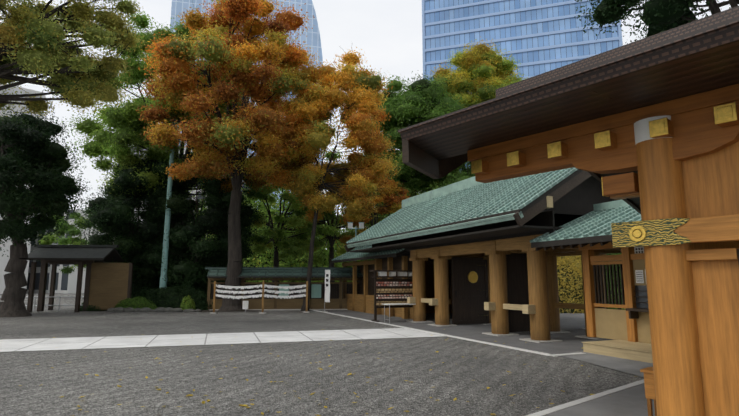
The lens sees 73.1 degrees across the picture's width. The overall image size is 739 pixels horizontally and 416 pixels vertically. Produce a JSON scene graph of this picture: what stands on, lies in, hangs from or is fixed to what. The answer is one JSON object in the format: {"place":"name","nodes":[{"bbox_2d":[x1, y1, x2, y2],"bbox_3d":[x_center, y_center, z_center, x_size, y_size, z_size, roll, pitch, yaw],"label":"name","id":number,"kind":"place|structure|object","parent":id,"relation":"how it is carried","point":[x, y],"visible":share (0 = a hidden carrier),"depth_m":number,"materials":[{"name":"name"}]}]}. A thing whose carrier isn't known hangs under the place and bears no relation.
{"place":"outdoors","nodes":[
{"label":"outdoors","id":0,"kind":"place"},
{"bbox_2d":[0,0,145,117],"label":"tree","id":1,"kind":"object","parent":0,"point":[28,32],"depth_m":17.41,"materials":[{"name":"green plant"}]},
{"bbox_2d":[0,2,133,110],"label":"tree clumps","id":2,"kind":"object","parent":1,"relation":"on","point":[20,57],"visible":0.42,"depth_m":17.16,"materials":[{"name":"green plant"}]},
{"bbox_2d":[0,328,446,352],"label":"stone path","id":3,"kind":"structure","parent":0,"point":[75,343],"depth_m":13.84,"materials":[{"name":"grey stone"}]},
{"bbox_2d":[0,293,643,415],"bbox_3d":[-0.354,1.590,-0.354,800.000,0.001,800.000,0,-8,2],"label":"ground","id":4,"kind":"structure","parent":0,"point":[182,372],"depth_m":8.83,"materials":[{"name":"grey gravel"}]},
{"bbox_2d":[0,84,44,293],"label":"building","id":5,"kind":"structure","parent":4,"relation":"on","point":[4,259],"depth_m":64.50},
{"bbox_2d":[0,296,83,310],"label":"gate barrier","id":6,"kind":"object","parent":4,"relation":"on","point":[34,305],"visible":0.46,"depth_m":27.14,"materials":[{"name":"metal"}]},
{"bbox_2d":[0,106,89,317],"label":"tree","id":7,"kind":"object","parent":4,"relation":"on","point":[26,164],"depth_m":23.14,"materials":[{"name":"green plant"}]},
{"bbox_2d":[0,114,77,238],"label":"dark tree clumps","id":8,"kind":"object","parent":7,"relation":"on","point":[6,179],"visible":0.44,"depth_m":23.34,"materials":[{"name":"green plant"}]},
{"bbox_2d":[37,206,101,298],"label":"tree","id":9,"kind":"object","parent":4,"relation":"on","point":[69,269],"depth_m":45.95,"materials":[{"name":"green plant"}]},
{"bbox_2d":[45,209,91,269],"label":"tree clumps","id":10,"kind":"object","parent":9,"relation":"attached to","point":[65,240],"visible":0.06,"depth_m":45.75,"materials":[{"name":"green plant"}]},
{"bbox_2d":[24,245,133,312],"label":"side gate","id":11,"kind":"structure","parent":4,"relation":"on","point":[108,286],"depth_m":27.07,"materials":[{"name":"brown wood"}]},
{"bbox_2d":[27,209,142,293],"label":"building","id":12,"kind":"structure","parent":4,"relation":"on","point":[65,283],"depth_m":66.26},
{"bbox_2d":[80,303,106,310],"bbox_3d":[-15.095,5.551,27.402,1.688,1.054,1.581,0,-8,2],"label":"shrub","id":13,"kind":"object","parent":4,"relation":"on","point":[89,308],"depth_m":26.89,"materials":[{"name":"green plant"}]},
{"bbox_2d":[114,296,157,309],"bbox_3d":[-12.686,5.487,27.144,2.426,1.378,1.911,0,-8,2],"label":"azalea shrub","id":14,"kind":"object","parent":4,"relation":"on","point":[145,302],"depth_m":26.78,"materials":[{"name":"green plant"}]},
{"bbox_2d":[107,307,201,311],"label":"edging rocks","id":15,"kind":"object","parent":4,"relation":"on","point":[145,309],"visible":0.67,"depth_m":26.13,"materials":[{"name":"grey stone"}]},
{"bbox_2d":[62,10,252,198],"bbox_3d":[-13.434,-3.285,33.359,12.787,19.462,10.774,0,-8,2],"label":"tree","id":16,"kind":"object","parent":4,"relation":"on","point":[105,123],"depth_m":31.07,"materials":[{"name":"green plant"}]},
{"bbox_2d":[77,17,242,195],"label":"green tree clumps","id":17,"kind":"object","parent":16,"relation":"on","point":[116,116],"visible":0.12,"depth_m":30.91,"materials":[{"name":"green plant"}]},
{"bbox_2d":[133,284,212,309],"bbox_3d":[-10.790,5.497,27.894,5.407,2.503,1.607,0,-8,2],"label":"low shrub row","id":18,"kind":"object","parent":4,"relation":"on","point":[159,292],"depth_m":27.58,"materials":[{"name":"green plant"}]},
{"bbox_2d":[155,238,204,290],"bbox_3d":[-11.166,5.452,30.552,3.974,8.001,2.686,0,-8,2],"label":"tall shrub","id":19,"kind":"object","parent":4,"relation":"on","point":[183,260],"depth_m":30.26,"materials":[{"name":"green plant"}]},
{"bbox_2d":[180,295,195,309],"bbox_3d":[-9.830,5.458,26.964,0.856,1.513,0.899,0,-8,2],"label":"small shrub","id":20,"kind":"object","parent":4,"relation":"on","point":[190,303],"depth_m":26.82,"materials":[{"name":"green plant"}]},
{"bbox_2d":[133,145,245,221],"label":"grey city block","id":21,"kind":"structure","parent":4,"relation":"on","point":[194,191],"depth_m":74.81,"materials":[{"name":"grey concrete"}]},
{"bbox_2d":[125,147,264,289],"bbox_3d":[-10.900,1.158,30.992,8.292,9.976,6.418,0,-8,2],"label":"evergreen tree","id":22,"kind":"object","parent":4,"relation":"on","point":[247,250],"depth_m":29.52,"materials":[{"name":"green plant"}]},
{"bbox_2d":[140,154,252,284],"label":"evergreen tree clumps","id":23,"kind":"object","parent":22,"relation":"attached to","point":[188,266],"visible":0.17,"depth_m":29.29,"materials":[{"name":"green plant"}]},
{"bbox_2d":[194,245,245,295],"bbox_3d":[-8.886,5.395,29.873,3.346,7.276,2.241,0,-8,2],"label":"tall shrub","id":24,"kind":"object","parent":4,"relation":"on","point":[214,263],"depth_m":29.58,"materials":[{"name":"green plant"}]},
{"bbox_2d":[182,310,260,311],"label":"stone curb","id":25,"kind":"structure","parent":4,"relation":"on","point":[223,311],"depth_m":27.20,"materials":[{"name":"grey stone"}]},
{"bbox_2d":[73,152,202,285],"bbox_3d":[-14.040,1.213,30.904,7.283,9.831,6.904,0,-8,2],"label":"evergreen tree","id":26,"kind":"object","parent":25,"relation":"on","point":[111,198],"depth_m":29.49,"materials":[{"name":"green plant"}]},
{"bbox_2d":[89,159,192,277],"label":"evergreen tree clumps","id":27,"kind":"object","parent":26,"relation":"attached to","point":[153,227],"visible":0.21,"depth_m":29.34,"materials":[{"name":"green plant"}]},
{"bbox_2d":[159,122,175,288],"bbox_3d":[-11.949,-0.714,29.645,0.800,13.220,0.800,0,-8,2],"label":"flag pole","id":28,"kind":"object","parent":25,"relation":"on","point":[163,283],"visible":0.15,"depth_m":29.21,"materials":[{"name":"teal metal"}]},
{"bbox_2d":[136,0,333,311],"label":"orange tree","id":29,"kind":"object","parent":4,"relation":"on","point":[260,57],"depth_m":26.42,"materials":[{"name":"orange plant"}]},
{"bbox_2d":[146,0,319,189],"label":"orange tree clumps","id":30,"kind":"object","parent":29,"relation":"on","point":[184,65],"visible":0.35,"depth_m":26.00,"materials":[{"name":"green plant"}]},
{"bbox_2d":[242,301,248,312],"bbox_3d":[-6.342,5.059,25.503,0.280,0.620,0.100,0,-8,2],"label":"sign","id":31,"kind":"object","parent":4,"relation":"on","point":[245,305],"visible":0.81,"depth_m":25.47,"materials":[{"name":"white paint"}]},
{"bbox_2d":[170,0,322,211],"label":"skyscraper","id":32,"kind":"structure","parent":4,"relation":"on","point":[312,39],"depth_m":126.86,"materials":[{"name":"blue glass"}]},
{"bbox_2d":[210,281,309,313],"bbox_3d":[-5.494,4.519,25.269,4.967,1.600,0.722,1,-8,-8],"label":"omikuji rack","id":33,"kind":"object","parent":4,"relation":"on","point":[263,286],"visible":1,"depth_m":25.17,"materials":[{"name":"white paper"}]},
{"bbox_2d":[191,188,358,281],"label":"trees","id":34,"kind":"object","parent":4,"relation":"on","point":[274,210],"depth_m":47.47,"materials":[{"name":"green plant"}]},
{"bbox_2d":[242,173,325,281],"bbox_3d":[-6.048,1.486,35.460,7.385,10.605,7.340,0,-8,2],"label":"tree behind fence","id":35,"kind":"object","parent":4,"relation":"on","point":[281,219],"depth_m":33.73,"materials":[{"name":"green plant"}]},
{"bbox_2d":[247,171,318,255],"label":"tree clumps","id":36,"kind":"object","parent":35,"relation":"on","point":[295,220],"visible":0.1,"depth_m":33.49,"materials":[{"name":"green plant"}]},
{"bbox_2d":[205,267,362,309],"bbox_3d":[-4.204,4.529,28.039,9.875,2.380,1.262,1,-8,-5],"label":"roofed fence","id":37,"kind":"object","parent":4,"relation":"on","point":[336,302],"visible":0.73,"depth_m":27.91,"materials":[{"name":"brown wood"}]},
{"bbox_2d":[279,284,320,297],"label":"fence notices","id":38,"kind":"object","parent":37,"relation":"attached to","point":[315,290],"visible":0.54,"depth_m":27.99,"materials":[{"name":"paper"}]},
{"bbox_2d":[19,329,636,415],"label":"fallen leaves","id":39,"kind":"object","parent":4,"relation":"on","point":[203,402],"visible":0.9,"depth_m":7.34,"materials":[{"name":"yellow plant"}]},
{"bbox_2d":[286,148,386,281],"bbox_3d":[-2.478,1.320,36.227,8.036,11.155,6.742,0,-8,2],"label":"tree behind fence","id":40,"kind":"object","parent":4,"relation":"on","point":[333,231],"depth_m":35.80,"materials":[{"name":"green plant"}]},
{"bbox_2d":[293,153,382,261],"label":"tree clumps","id":41,"kind":"object","parent":40,"relation":"on","point":[333,223],"visible":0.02,"depth_m":36.09,"materials":[{"name":"green plant"}]},
{"bbox_2d":[276,47,400,310],"bbox_3d":[-1.902,-1.810,28.335,7.504,15.071,7.202,0,-8,2],"label":"tree","id":42,"kind":"object","parent":4,"relation":"on","point":[354,108],"depth_m":27.63,"materials":[{"name":"orange plant"}]},
{"bbox_2d":[284,53,391,218],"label":"yellow orange tree clumps","id":43,"kind":"object","parent":42,"relation":"on","point":[321,139],"visible":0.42,"depth_m":27.57,"materials":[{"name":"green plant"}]},
{"bbox_2d":[335,166,415,247],"bbox_3d":[0.340,1.516,34.438,5.831,10.250,5.418,0,-8,2],"label":"tree behind fence","id":44,"kind":"object","parent":4,"relation":"on","point":[384,198],"depth_m":33.75,"materials":[{"name":"plant"}]},
{"bbox_2d":[341,168,405,243],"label":"tree clumps","id":45,"kind":"object","parent":44,"relation":"attached to","point":[397,208],"visible":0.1,"depth_m":33.54,"materials":[{"name":"green plant"}]},
{"bbox_2d":[332,244,433,313],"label":"wooden building","id":46,"kind":"structure","parent":4,"relation":"on","point":[360,298],"depth_m":26.65,"materials":[{"name":"brown wood"}]},
{"bbox_2d":[335,192,448,266],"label":"trees","id":47,"kind":"object","parent":4,"relation":"on","point":[385,216],"depth_m":53.89,"materials":[{"name":"plant"}]},
{"bbox_2d":[359,70,470,205],"bbox_3d":[3.692,-1.851,38.655,9.731,18.133,8.228,0,-8,2],"label":"green tree","id":48,"kind":"object","parent":4,"relation":"on","point":[415,120],"depth_m":37.73,"materials":[{"name":"green plant"}]},
{"bbox_2d":[374,79,463,198],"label":"green tree clumps","id":49,"kind":"object","parent":48,"relation":"attached to","point":[411,113],"visible":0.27,"depth_m":37.61,"materials":[{"name":"green plant"}]},
{"bbox_2d":[419,161,474,192],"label":"tree","id":50,"kind":"object","parent":4,"relation":"on","point":[458,169],"depth_m":35.00,"materials":[{"name":"green plant"}]},
{"bbox_2d":[437,168,474,188],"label":"low tree clumps","id":51,"kind":"object","parent":50,"relation":"on","point":[454,179],"visible":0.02,"depth_m":34.59,"materials":[{"name":"green plant"}]},
{"bbox_2d":[313,310,612,360],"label":"stone platform","id":52,"kind":"structure","parent":4,"relation":"on","point":[573,324],"depth_m":15.75,"materials":[{"name":"grey stone"}]},
{"bbox_2d":[321,269,329,312],"bbox_3d":[-2.282,4.282,25.893,0.320,2.250,0.557,4,-9,-23],"label":"nobori banner","id":53,"kind":"object","parent":52,"relation":"on","point":[327,286],"visible":0.9,"depth_m":25.87,"materials":[{"name":"fabric"}]},
{"bbox_2d":[347,222,363,249],"bbox_3d":[-0.774,3.249,28.028,0.960,4.910,0.320,0,-8,2],"label":"lamp post","id":54,"kind":"object","parent":52,"relation":"on","point":[350,225],"visible":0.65,"depth_m":28.23,"materials":[{"name":"teal paint"}]},
{"bbox_2d":[370,270,412,321],"bbox_3d":[1.113,3.568,20.292,2.200,2.045,0.600,3,-9,-22],"label":"ema rack","id":55,"kind":"object","parent":52,"relation":"on","point":[393,290],"visible":0.67,"depth_m":20.16,"materials":[{"name":"brown wood"}]},
{"bbox_2d":[382,303,415,322],"bbox_3d":[1.279,4.051,19.821,1.500,0.955,0.600,3,-9,-22],"label":"folding table","id":56,"kind":"object","parent":52,"relation":"on","point":[384,304],"visible":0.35,"depth_m":19.70,"materials":[{"name":"white paint"}]},
{"bbox_2d":[375,256,451,318],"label":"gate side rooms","id":57,"kind":"object","parent":52,"relation":"on","point":[397,263],"visible":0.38,"depth_m":24.20,"materials":[{"name":"brown wood"}]},
{"bbox_2d":[407,248,606,342],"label":"wooden pillars","id":58,"kind":"structure","parent":52,"relation":"on","point":[543,284],"depth_m":15.23,"materials":[{"name":"brown wood"}]},
{"bbox_2d":[407,234,620,313],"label":"wooden beams","id":59,"kind":"structure","parent":58,"relation":"on","point":[511,245],"depth_m":15.90,"materials":[{"name":"brown wood"}]},
{"bbox_2d":[429,38,527,107],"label":"tree","id":60,"kind":"object","parent":4,"relation":"on","point":[465,69],"depth_m":41.59,"materials":[{"name":"green plant"}]},
{"bbox_2d":[437,44,519,105],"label":"tree clumps","id":61,"kind":"object","parent":60,"relation":"attached to","point":[480,91],"visible":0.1,"depth_m":41.52,"materials":[{"name":"green plant"}]},
{"bbox_2d":[422,0,622,165],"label":"skyscraper","id":62,"kind":"structure","parent":4,"relation":"on","point":[536,37],"depth_m":151.90,"materials":[{"name":"blue glass"}]},
{"bbox_2d":[561,255,580,269],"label":"ginkgo tree","id":63,"kind":"object","parent":4,"relation":"on","point":[579,257],"depth_m":29.89,"materials":[{"name":"yellow plant"}]},
{"bbox_2d":[558,255,580,271],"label":"ginkgo tree clumps","id":64,"kind":"object","parent":63,"relation":"on","point":[571,263],"depth_m":32.10,"materials":[{"name":"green plant"}]},
{"bbox_2d":[526,351,654,415],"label":"stone paving","id":65,"kind":"structure","parent":4,"relation":"on","point":[630,399],"depth_m":6.81,"materials":[{"name":"grey stone"}]},
{"bbox_2d":[582,340,652,362],"bbox_3d":[6.319,2.909,9.498,1.160,0.235,4.740,3,-9,-22],"label":"wooden step","id":66,"kind":"object","parent":65,"relation":"on","point":[635,351],"visible":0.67,"depth_m":10.69,"materials":[{"name":"brown wood"}]},
{"bbox_2d":[640,367,656,415],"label":"wooden stand","id":67,"kind":"object","parent":65,"relation":"on","point":[649,383],"visible":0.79,"depth_m":5.87,"materials":[{"name":"brown wood"}]},
{"bbox_2d":[634,115,704,415],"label":"hall column","id":68,"kind":"structure","parent":4,"relation":"on","point":[678,384],"depth_m":4.69,"materials":[{"name":"brown wood"}]},
{"bbox_2d":[467,84,738,196],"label":"hall beams","id":69,"kind":"structure","parent":68,"relation":"on","point":[701,124],"depth_m":5.22,"materials":[{"name":"brown wood"}]},
{"bbox_2d":[398,6,738,213],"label":"hall roof","id":70,"kind":"structure","parent":69,"relation":"on","point":[701,55],"depth_m":4.92,"materials":[{"name":"brown wood"}]},
{"bbox_2d":[611,218,690,247],"bbox_3d":[2.693,0.241,4.806,0.026,0.250,0.709,7,-11,-40],"label":"ornamental metal fitting","id":71,"kind":"object","parent":68,"relation":"attached to","point":[658,232],"visible":1,"depth_m":4.81,"materials":[{"name":"gold metal"}]},
{"bbox_2d":[0,0,738,249],"label":"sky","id":72,"kind":"structure","parent":0,"point":[389,32],"materials":[{"name":"white"}]},
{"bbox_2d":[350,210,562,253],"bbox_3d":[4.395,1.311,19.764,6.400,0.620,12.400,3,-9,-22],"label":"roof eave","id":73,"kind":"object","parent":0,"point":[542,223],"depth_m":15.91,"materials":[{"name":"brown wood"}]},
{"bbox_2d":[344,167,621,251],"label":"gate roof","id":74,"kind":"structure","parent":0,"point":[567,195],"depth_m":15.59,"materials":[{"name":"green tile"}]},
{"bbox_2d":[451,253,529,331],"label":"gate doors","id":75,"kind":"structure","parent":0,"point":[469,283],"depth_m":18.45,"materials":[{"name":"brown wood"}]},
{"bbox_2d":[557,256,583,313],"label":"hedge","id":76,"kind":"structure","parent":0,"point":[577,268],"depth_m":25.47,"materials":[{"name":"yellow plant"}]},
{"bbox_2d":[578,242,650,343],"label":"corridor wall","id":77,"kind":"structure","parent":0,"point":[631,323],"depth_m":12.00,"materials":[{"name":"brown wood"}]},
{"bbox_2d":[530,200,641,250],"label":"roof","id":78,"kind":"structure","parent":77,"relation":"on","point":[592,228],"depth_m":12.48,"materials":[{"name":"green metal"}]},
{"bbox_2d":[605,253,625,309],"bbox_3d":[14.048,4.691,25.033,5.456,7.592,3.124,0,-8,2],"label":"lattice","id":79,"kind":"structure","parent":77,"relation":"in","point":[613,282],"depth_m":24.77,"materials":[{"name":"black wood"}]},
{"bbox_2d":[574,0,738,43],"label":"tree","id":80,"kind":"object","parent":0,"point":[626,15],"depth_m":16.37,"materials":[{"name":"green plant"}]},
{"bbox_2d":[594,0,695,36],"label":"treetop clumps","id":81,"kind":"object","parent":80,"relation":"on","point":[665,18],"visible":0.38,"depth_m":15.73,"materials":[{"name":"green plant"}]},
{"bbox_2d":[673,141,738,415],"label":"door","id":82,"kind":"structure","parent":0,"point":[709,229],"depth_m":4.53,"materials":[{"name":"brown wood"}]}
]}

